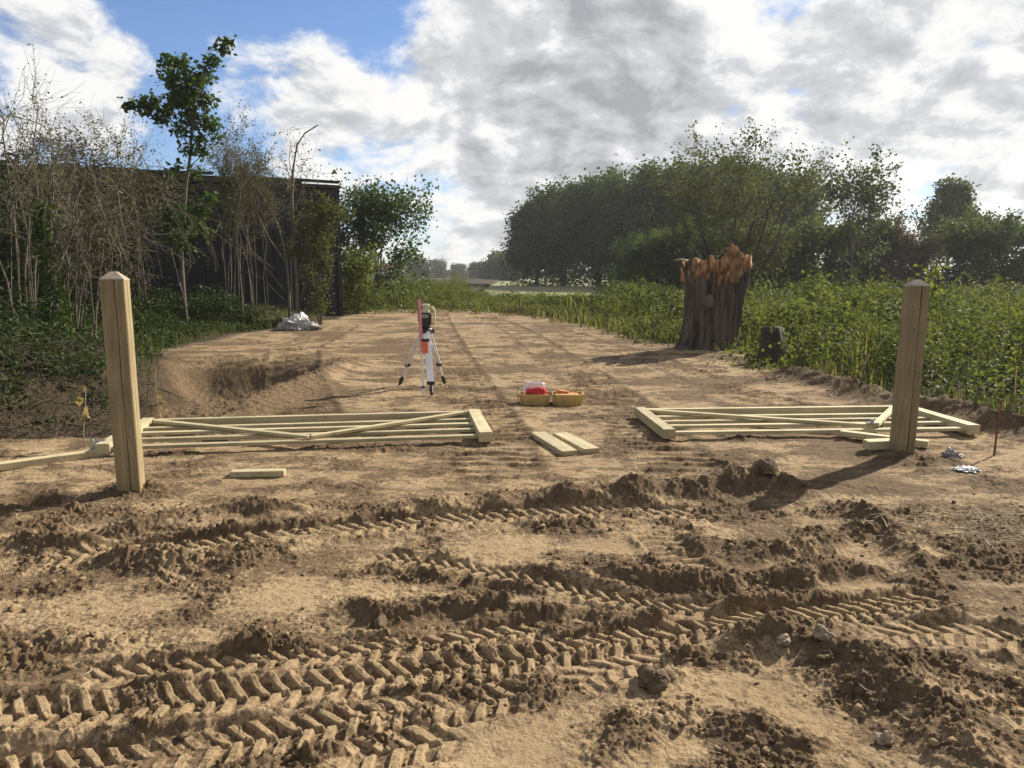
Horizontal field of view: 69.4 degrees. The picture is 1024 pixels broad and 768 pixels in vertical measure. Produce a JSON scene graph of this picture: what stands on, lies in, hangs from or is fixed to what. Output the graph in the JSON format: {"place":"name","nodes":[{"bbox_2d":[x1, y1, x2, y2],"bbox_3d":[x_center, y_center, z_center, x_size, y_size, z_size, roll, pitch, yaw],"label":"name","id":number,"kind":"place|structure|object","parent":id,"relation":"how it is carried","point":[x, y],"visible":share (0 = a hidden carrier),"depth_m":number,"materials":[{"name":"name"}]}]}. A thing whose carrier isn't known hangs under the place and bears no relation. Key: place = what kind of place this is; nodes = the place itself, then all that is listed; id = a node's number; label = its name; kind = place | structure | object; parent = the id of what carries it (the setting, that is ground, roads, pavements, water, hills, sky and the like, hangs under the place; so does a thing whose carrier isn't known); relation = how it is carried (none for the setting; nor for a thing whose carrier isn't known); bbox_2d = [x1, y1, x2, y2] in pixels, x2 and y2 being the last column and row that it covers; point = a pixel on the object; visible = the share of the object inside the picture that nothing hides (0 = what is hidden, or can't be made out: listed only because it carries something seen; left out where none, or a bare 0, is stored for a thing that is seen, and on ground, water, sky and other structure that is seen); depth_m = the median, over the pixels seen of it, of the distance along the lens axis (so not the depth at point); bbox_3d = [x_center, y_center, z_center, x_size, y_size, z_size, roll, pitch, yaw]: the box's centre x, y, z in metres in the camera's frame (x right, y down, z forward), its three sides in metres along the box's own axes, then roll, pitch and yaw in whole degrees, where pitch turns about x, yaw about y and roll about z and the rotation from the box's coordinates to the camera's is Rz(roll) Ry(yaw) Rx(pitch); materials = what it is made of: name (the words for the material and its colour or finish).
{"place":"outdoors","nodes":[
{"label":"outdoors","id":0,"kind":"place"},
{"bbox_2d":[0,276,1023,767],"bbox_3d":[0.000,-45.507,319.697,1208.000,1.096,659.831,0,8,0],"label":"ground","id":1,"kind":"structure","parent":0,"point":[354,362],"depth_m":3.72,"materials":[{"name":"brown soil"}]},
{"bbox_2d":[30,197,78,341],"bbox_3d":[-8.121,-1.868,13.058,0.711,2.805,0.723,-5,10,-32],"label":"ivy clad stem","id":2,"kind":"object","parent":1,"relation":"on","point":[56,301],"visible":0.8,"depth_m":12.99,"materials":[{"name":"green plant"}]},
{"bbox_2d":[0,449,108,470],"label":"plank","id":3,"kind":"object","parent":1,"relation":"on","point":[39,460],"visible":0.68,"depth_m":5.92,"materials":[{"name":"brown wood"}]},
{"bbox_2d":[0,136,113,314],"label":"bare shrub","id":4,"kind":"object","parent":1,"relation":"on","point":[5,261],"visible":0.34,"depth_m":16.25,"materials":[{"name":"brown plant"}]},
{"bbox_2d":[0,43,152,324],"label":"bare shrub","id":5,"kind":"object","parent":1,"relation":"on","point":[24,187],"visible":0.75,"depth_m":14.26,"materials":[{"name":"brown plant"}]},
{"bbox_2d":[75,385,89,445],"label":"withered plant","id":6,"kind":"object","parent":1,"relation":"on","point":[79,402],"visible":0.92,"depth_m":6.50,"materials":[{"name":"yellow plant"}]},
{"bbox_2d":[1,120,183,317],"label":"bare shrub","id":7,"kind":"object","parent":1,"relation":"on","point":[88,187],"visible":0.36,"depth_m":18.12,"materials":[{"name":"brown plant"}]},
{"bbox_2d":[0,298,192,438],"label":"brushwood","id":8,"kind":"object","parent":1,"relation":"on","point":[56,430],"visible":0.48,"depth_m":9.34,"materials":[{"name":"brown plant"}]},
{"bbox_2d":[26,85,215,310],"bbox_3d":[-10.259,-4.541,19.636,4.462,6.059,3.756,-6,10,-34],"label":"bare shrub","id":9,"kind":"object","parent":1,"relation":"on","point":[118,153],"visible":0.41,"depth_m":19.24,"materials":[{"name":"beige plant"}]},
{"bbox_2d":[99,272,144,492],"bbox_3d":[-2.658,0.139,5.076,0.154,1.800,0.154,-2,9,-14],"label":"gate post","id":10,"kind":"object","parent":1,"relation":"on","point":[116,307],"visible":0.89,"depth_m":4.99,"materials":[{"name":"brown wood"}]},
{"bbox_2d":[19,124,249,340],"bbox_3d":[-7.280,-2.677,13.824,3.764,4.208,3.720,2,9,15],"label":"bare shrub","id":11,"kind":"object","parent":1,"relation":"on","point":[68,259],"visible":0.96,"depth_m":13.44,"materials":[{"name":"brown plant"}]},
{"bbox_2d":[0,278,284,432],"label":"ivy undergrowth","id":12,"kind":"object","parent":1,"relation":"on","point":[11,320],"visible":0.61,"depth_m":14.77,"materials":[{"name":"green plant"}]},
{"bbox_2d":[155,366,169,418],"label":"withered plant","id":13,"kind":"object","parent":1,"relation":"on","point":[161,407],"visible":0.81,"depth_m":7.30,"materials":[{"name":"brown plant"}]},
{"bbox_2d":[0,160,343,315],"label":"shed","id":14,"kind":"structure","parent":1,"relation":"on","point":[202,273],"depth_m":25.45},
{"bbox_2d":[116,34,236,324],"bbox_3d":[-8.094,-4.859,18.458,2.936,7.371,1.422,0,8,0],"label":"sapling tree","id":15,"kind":"object","parent":1,"relation":"on","point":[186,94],"visible":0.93,"depth_m":18.18,"materials":[{"name":"green plant"}]},
{"bbox_2d":[177,92,319,311],"bbox_3d":[-7.989,-5.430,22.945,4.594,6.805,3.890,0,8,0],"label":"bare shrub","id":16,"kind":"object","parent":1,"relation":"on","point":[233,196],"visible":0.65,"depth_m":22.27,"materials":[{"name":"beige plant"}]},
{"bbox_2d":[230,468,285,477],"bbox_3d":[-1.907,0.669,5.561,0.390,0.045,0.085,-1,8,-4],"label":"timber offcut","id":17,"kind":"object","parent":1,"relation":"on","point":[247,473],"visible":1,"depth_m":5.52,"materials":[{"name":"brown wood"}]},
{"bbox_2d":[196,107,336,319],"bbox_3d":[-7.216,-4.825,22.073,4.210,6.279,3.653,-5,10,-32],"label":"bare shrub","id":18,"kind":"object","parent":1,"relation":"on","point":[240,182],"visible":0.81,"depth_m":21.73,"materials":[{"name":"brown plant"}]},
{"bbox_2d":[218,117,334,317],"bbox_3d":[-6.894,-4.610,21.536,3.718,6.084,1.760,0,8,0],"label":"bare tree","id":19,"kind":"object","parent":1,"relation":"on","point":[292,209],"visible":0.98,"depth_m":21.55,"materials":[{"name":"brown plant"}]},
{"bbox_2d":[90,409,492,454],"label":"field gate","id":20,"kind":"structure","parent":1,"relation":"on","point":[259,427],"depth_m":6.92,"materials":[{"name":"brown wood"}]},
{"bbox_2d":[272,312,321,329],"bbox_3d":[-5.862,-1.755,20.379,1.391,0.471,1.084,0,8,0],"label":"plastic sheet","id":21,"kind":"object","parent":1,"relation":"on","point":[299,321],"visible":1,"depth_m":20.10,"materials":[{"name":"white plastic"}]},
{"bbox_2d":[281,190,359,324],"bbox_3d":[-5.676,-3.616,22.058,1.978,4.200,2.187,-8,11,-42],"label":"elder shrub","id":22,"kind":"object","parent":1,"relation":"on","point":[324,237],"visible":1,"depth_m":21.87,"materials":[{"name":"green plant"}]},
{"bbox_2d":[341,239,388,314],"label":"elder shrub","id":23,"kind":"object","parent":1,"relation":"on","point":[358,269],"visible":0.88,"depth_m":28.74,"materials":[{"name":"green plant"}]},
{"bbox_2d":[375,613,386,629],"bbox_3d":[-0.566,1.015,3.188,0.053,0.041,0.165,0,8,-3],"label":"stone","id":24,"kind":"object","parent":1,"relation":"on","point":[381,621],"visible":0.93,"depth_m":3.15,"materials":[{"name":"beige stone"}]},
{"bbox_2d":[326,168,438,311],"bbox_3d":[-6.168,-6.137,32.388,5.865,6.233,5.793,-8,11,-42],"label":"elder tree","id":25,"kind":"object","parent":1,"relation":"on","point":[376,211],"visible":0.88,"depth_m":31.50,"materials":[{"name":"green plant"}]},
{"bbox_2d":[398,328,445,395],"bbox_3d":[-1.240,-0.317,9.720,0.645,0.818,1.042,0,8,0],"label":"tripod","id":26,"kind":"object","parent":1,"relation":"on","point":[426,332],"visible":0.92,"depth_m":9.75,"materials":[{"name":"metal"}]},
{"bbox_2d":[418,304,435,327],"bbox_3d":[-1.129,-0.900,9.780,0.235,0.318,0.146,0,8,0],"label":"laser level","id":27,"kind":"object","parent":26,"relation":"on","point":[426,318],"visible":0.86,"depth_m":9.73,"materials":[{"name":"white plastic"}]},
{"bbox_2d":[418,299,429,395],"bbox_3d":[-1.093,-0.458,9.277,0.123,1.193,0.280,-2,9,-14],"label":"levelling staff","id":28,"kind":"object","parent":1,"relation":"on","point":[423,346],"visible":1,"depth_m":9.26,"materials":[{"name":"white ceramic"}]},
{"bbox_2d":[2,269,1023,415],"bbox_3d":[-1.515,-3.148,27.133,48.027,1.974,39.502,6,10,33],"label":"tall grass","id":29,"kind":"structure","parent":1,"relation":"on","point":[516,309],"depth_m":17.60,"materials":[{"name":"green plant"}]},
{"bbox_2d":[20,386,1023,752],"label":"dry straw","id":30,"kind":"object","parent":1,"relation":"on","point":[996,526],"visible":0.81,"depth_m":4.38,"materials":[{"name":"beige plant"}]},
{"bbox_2d":[517,389,584,405],"bbox_3d":[0.458,0.153,8.680,0.790,0.160,0.314,0,8,2],"label":"open case","id":31,"kind":"object","parent":1,"relation":"on","point":[566,398],"visible":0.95,"depth_m":8.55,"materials":[{"name":"yellow plastic"}]},
{"bbox_2d":[523,381,544,393],"bbox_3d":[0.260,0.055,8.736,0.265,0.178,0.104,0,8,0],"label":"plastic bag","id":32,"kind":"object","parent":31,"relation":"in","point":[532,384],"visible":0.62,"depth_m":8.69,"materials":[{"name":"white plastic"}]},
{"bbox_2d":[525,387,547,394],"bbox_3d":[0.285,0.116,8.652,0.260,0.162,0.190,0,8,0],"label":"cloth pouch","id":33,"kind":"object","parent":31,"relation":"in","point":[537,391],"visible":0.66,"depth_m":8.58,"materials":[{"name":"red fabric"}]},
{"bbox_2d":[531,431,577,455],"bbox_3d":[0.367,0.527,6.590,0.145,0.042,0.709,-3,11,-20],"label":"short board","id":34,"kind":"object","parent":1,"relation":"on","point":[556,445],"visible":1,"depth_m":6.50,"materials":[{"name":"brown wood"}]},
{"bbox_2d":[553,432,599,453],"bbox_3d":[0.567,0.523,6.630,0.145,0.043,0.710,-3,8,-19],"label":"short board","id":35,"kind":"object","parent":1,"relation":"on","point":[578,444],"visible":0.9,"depth_m":6.53,"materials":[{"name":"brown wood"}]},
{"bbox_2d":[606,222,681,294],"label":"hawthorn bush","id":36,"kind":"object","parent":1,"relation":"on","point":[638,250],"visible":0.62,"depth_m":50.10,"materials":[{"name":"green plant"}]},
{"bbox_2d":[637,664,669,693],"bbox_3d":[0.512,1.065,2.691,0.121,0.070,0.102,4,9,23],"label":"soil clod","id":37,"kind":"object","parent":1,"relation":"on","point":[652,679],"visible":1,"depth_m":2.67,"materials":[{"name":"brown soil"}]},
{"bbox_2d":[644,213,731,296],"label":"hawthorn bush","id":38,"kind":"object","parent":1,"relation":"on","point":[662,244],"visible":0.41,"depth_m":48.27,"materials":[{"name":"green plant"}]},
{"bbox_2d":[674,243,753,350],"bbox_3d":[3.937,-1.704,14.629,1.616,2.114,1.281,0,8,0],"label":"tree stump","id":39,"kind":"object","parent":1,"relation":"on","point":[715,294],"visible":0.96,"depth_m":14.23,"materials":[{"name":"brown wood"}]},
{"bbox_2d":[643,116,854,290],"bbox_3d":[10.741,-7.961,34.719,9.029,9.869,10.043,0,8,0],"label":"willow tree","id":40,"kind":"object","parent":1,"relation":"on","point":[712,209],"visible":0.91,"depth_m":34.36,"materials":[{"name":"green plant"}]},
{"bbox_2d":[494,251,1023,413],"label":"nettle bed","id":41,"kind":"object","parent":1,"relation":"on","point":[807,307],"visible":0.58,"depth_m":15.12,"materials":[{"name":"green plant"}]},
{"bbox_2d":[751,457,777,473],"bbox_3d":[1.779,0.570,5.216,0.163,0.097,0.156,8,11,43],"label":"soil clod","id":42,"kind":"object","parent":1,"relation":"on","point":[767,465],"visible":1,"depth_m":5.18,"materials":[{"name":"brown soil"}]},
{"bbox_2d":[756,326,787,364],"bbox_3d":[4.484,-0.639,12.764,0.626,0.750,0.592,0,8,0],"label":"rotten stump","id":43,"kind":"object","parent":1,"relation":"on","point":[774,337],"visible":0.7,"depth_m":12.59,"materials":[{"name":"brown wood"}]},
{"bbox_2d":[533,267,1023,414],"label":"dead stalks","id":44,"kind":"object","parent":1,"relation":"on","point":[881,349],"visible":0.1,"depth_m":11.26,"materials":[{"name":"brown plant"}]},
{"bbox_2d":[776,633,790,645],"bbox_3d":[1.081,1.006,2.942,0.058,0.036,0.090,4,9,28],"label":"stone","id":45,"kind":"object","parent":1,"relation":"on","point":[784,639],"visible":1,"depth_m":2.92,"materials":[{"name":"grey stone"}]},
{"bbox_2d":[634,405,980,438],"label":"field gate","id":46,"kind":"structure","parent":1,"relation":"on","point":[875,415],"depth_m":7.33,"materials":[{"name":"brown wood"}]},
{"bbox_2d":[750,209,866,291],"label":"hawthorn bush","id":47,"kind":"object","parent":1,"relation":"on","point":[807,251],"visible":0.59,"depth_m":48.03,"materials":[{"name":"green plant"}]},
{"bbox_2d":[762,319,855,366],"bbox_3d":[4.609,-0.619,11.592,1.462,0.837,0.874,-4,9,-24],"label":"bramble","id":48,"kind":"object","parent":1,"relation":"on","point":[815,330],"visible":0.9,"depth_m":11.58,"materials":[{"name":"green plant"}]},
{"bbox_2d":[811,623,835,640],"bbox_3d":[1.233,0.973,2.920,0.093,0.052,0.085,2,9,12],"label":"stone","id":49,"kind":"object","parent":1,"relation":"on","point":[821,632],"visible":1,"depth_m":2.89,"materials":[{"name":"grey stone"}]},
{"bbox_2d":[810,142,908,289],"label":"poplar tree","id":50,"kind":"object","parent":1,"relation":"on","point":[867,194],"visible":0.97,"depth_m":44.43,"materials":[{"name":"green plant"}]},
{"bbox_2d":[820,205,916,289],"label":"hawthorn bush","id":51,"kind":"object","parent":1,"relation":"on","point":[865,270],"visible":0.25,"depth_m":49.24,"materials":[{"name":"green plant"}]},
{"bbox_2d":[862,334,887,379],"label":"dead stem","id":52,"kind":"object","parent":1,"relation":"on","point":[868,358],"visible":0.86,"depth_m":9.86,"materials":[{"name":"plant"}]},
{"bbox_2d":[862,438,890,450],"bbox_3d":[3.144,0.515,6.325,0.240,0.075,0.120,-3,8,0],"label":"timber block","id":53,"kind":"object","parent":1,"relation":"on","point":[877,444],"depth_m":6.27,"materials":[{"name":"brown wood"}]},
{"bbox_2d":[839,430,928,446],"bbox_3d":[3.318,0.483,6.614,0.718,0.050,0.090,6,11,37],"label":"plank","id":54,"kind":"object","parent":1,"relation":"on","point":[866,435],"visible":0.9,"depth_m":6.66,"materials":[{"name":"brown wood"}]},
{"bbox_2d":[874,730,895,745],"bbox_3d":[1.204,1.134,2.381,0.064,0.038,0.052,2,9,11],"label":"stone","id":55,"kind":"object","parent":1,"relation":"on","point":[886,738],"visible":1,"depth_m":2.37,"materials":[{"name":"grey stone"}]},
{"bbox_2d":[889,279,930,453],"bbox_3d":[3.285,0.005,6.142,0.154,1.730,0.154,1,8,3],"label":"gate post","id":56,"kind":"object","parent":1,"relation":"on","point":[910,351],"visible":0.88,"depth_m":6.07,"materials":[{"name":"brown wood"}]},
{"bbox_2d":[866,220,954,289],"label":"hawthorn bush","id":57,"kind":"object","parent":1,"relation":"on","point":[904,246],"visible":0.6,"depth_m":48.12,"materials":[{"name":"green plant"}]},
{"bbox_2d":[901,259,955,361],"bbox_3d":[7.327,-1.091,13.015,0.800,2.185,0.724,0,8,0],"label":"tall weed","id":58,"kind":"object","parent":1,"relation":"on","point":[934,289],"visible":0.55,"depth_m":12.84,"materials":[{"name":"green plant"}]},
{"bbox_2d":[940,447,964,457],"bbox_3d":[3.647,0.567,6.118,0.150,0.083,0.157,-7,11,-39],"label":"litter scrap","id":59,"kind":"object","parent":1,"relation":"on","point":[949,452],"visible":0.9,"depth_m":6.10,"materials":[{"name":"grey plastic"}]},
{"bbox_2d":[951,465,980,472],"bbox_3d":[3.502,0.649,5.716,0.233,0.035,0.160,0,8,0],"label":"crumpled paper","id":60,"kind":"object","parent":1,"relation":"on","point":[962,468],"visible":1,"depth_m":5.68,"materials":[{"name":"white paper"}]},
{"bbox_2d":[926,203,1023,292],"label":"hawthorn bush","id":61,"kind":"object","parent":1,"relation":"on","point":[996,240],"visible":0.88,"depth_m":46.48,"materials":[{"name":"green plant"}]},
{"bbox_2d":[993,399,1002,455],"bbox_3d":[4.070,0.413,6.202,0.038,0.581,0.022,0,8,0],"label":"steel stake","id":62,"kind":"object","parent":1,"relation":"on","point":[997,427],"visible":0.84,"depth_m":6.19,"materials":[{"name":"brown metal"}]},
{"bbox_2d":[0,0,1023,275],"label":"sky","id":63,"kind":"structure","parent":0,"point":[485,99],"materials":[{"name":"white"}]},
{"bbox_2d":[480,277,1015,295],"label":"field","id":64,"kind":"structure","parent":0,"point":[503,287],"depth_m":79.62,"materials":[{"name":"green plant"}]},
{"bbox_2d":[373,264,406,277],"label":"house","id":65,"kind":"structure","parent":64,"relation":"on","point":[388,265],"depth_m":263.18,"materials":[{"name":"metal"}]},
{"bbox_2d":[404,255,433,278],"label":"distant tree","id":66,"kind":"object","parent":64,"relation":"on","point":[425,266],"visible":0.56,"depth_m":244.38,"materials":[{"name":"green plant"}]},
{"bbox_2d":[428,258,448,277],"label":"distant tree","id":67,"kind":"object","parent":64,"relation":"on","point":[440,265],"visible":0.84,"depth_m":294.45,"materials":[{"name":"green plant"}]},
{"bbox_2d":[449,262,466,277],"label":"distant tree","id":68,"kind":"object","parent":64,"relation":"on","point":[456,268],"visible":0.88,"depth_m":324.08,"materials":[{"name":"green plant"}]},
{"bbox_2d":[465,260,483,278],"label":"distant tree","id":69,"kind":"object","parent":64,"relation":"on","point":[473,268],"visible":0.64,"depth_m":256.00,"materials":[{"name":"green plant"}]},
{"bbox_2d":[342,269,623,277],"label":"hedge","id":70,"kind":"object","parent":64,"relation":"on","point":[466,271],"visible":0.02,"depth_m":334.25,"materials":[{"name":"green plant"}]},
{"bbox_2d":[479,249,505,278],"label":"distant tree","id":71,"kind":"object","parent":64,"relation":"on","point":[487,272],"visible":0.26,"depth_m":205.35,"materials":[{"name":"green plant"}]},
{"bbox_2d":[486,251,522,280],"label":"distant tree","id":72,"kind":"object","parent":64,"relation":"on","point":[496,264],"visible":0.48,"depth_m":186.09,"materials":[{"name":"green plant"}]},
{"bbox_2d":[499,192,569,285],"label":"ash tree","id":73,"kind":"object","parent":64,"relation":"on","point":[516,234],"visible":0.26,"depth_m":97.13,"materials":[{"name":"green plant"}]},
{"bbox_2d":[509,175,602,286],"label":"ash tree","id":74,"kind":"object","parent":64,"relation":"on","point":[545,254],"visible":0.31,"depth_m":94.16,"materials":[{"name":"green plant"}]},
{"bbox_2d":[540,167,616,286],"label":"ash tree","id":75,"kind":"object","parent":64,"relation":"on","point":[574,213],"visible":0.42,"depth_m":89.02,"materials":[{"name":"green plant"}]},
{"bbox_2d":[577,154,667,287],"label":"ash tree","id":76,"kind":"object","parent":64,"relation":"on","point":[608,199],"visible":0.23,"depth_m":82.57,"materials":[{"name":"green plant"}]},
{"bbox_2d":[601,146,724,269],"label":"ash tree","id":77,"kind":"object","parent":64,"relation":"on","point":[640,195],"visible":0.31,"depth_m":76.16,"materials":[{"name":"green plant"}]},
{"bbox_2d":[654,147,797,284],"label":"ash tree","id":78,"kind":"object","parent":64,"relation":"on","point":[669,212],"visible":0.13,"depth_m":71.67,"materials":[{"name":"green plant"}]},
{"bbox_2d":[697,213,790,294],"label":"hawthorn bush","id":79,"kind":"object","parent":64,"relation":"on","point":[714,227],"visible":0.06,"depth_m":51.98,"materials":[{"name":"green plant"}]},
{"bbox_2d":[739,159,837,286],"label":"ash tree","id":80,"kind":"object","parent":64,"relation":"on","point":[811,203],"visible":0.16,"depth_m":69.02,"materials":[{"name":"green plant"}]},
{"bbox_2d":[908,173,986,286],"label":"poplar tree","id":81,"kind":"object","parent":64,"relation":"on","point":[953,195],"visible":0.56,"depth_m":63.77,"materials":[{"name":"green plant"}]}
]}

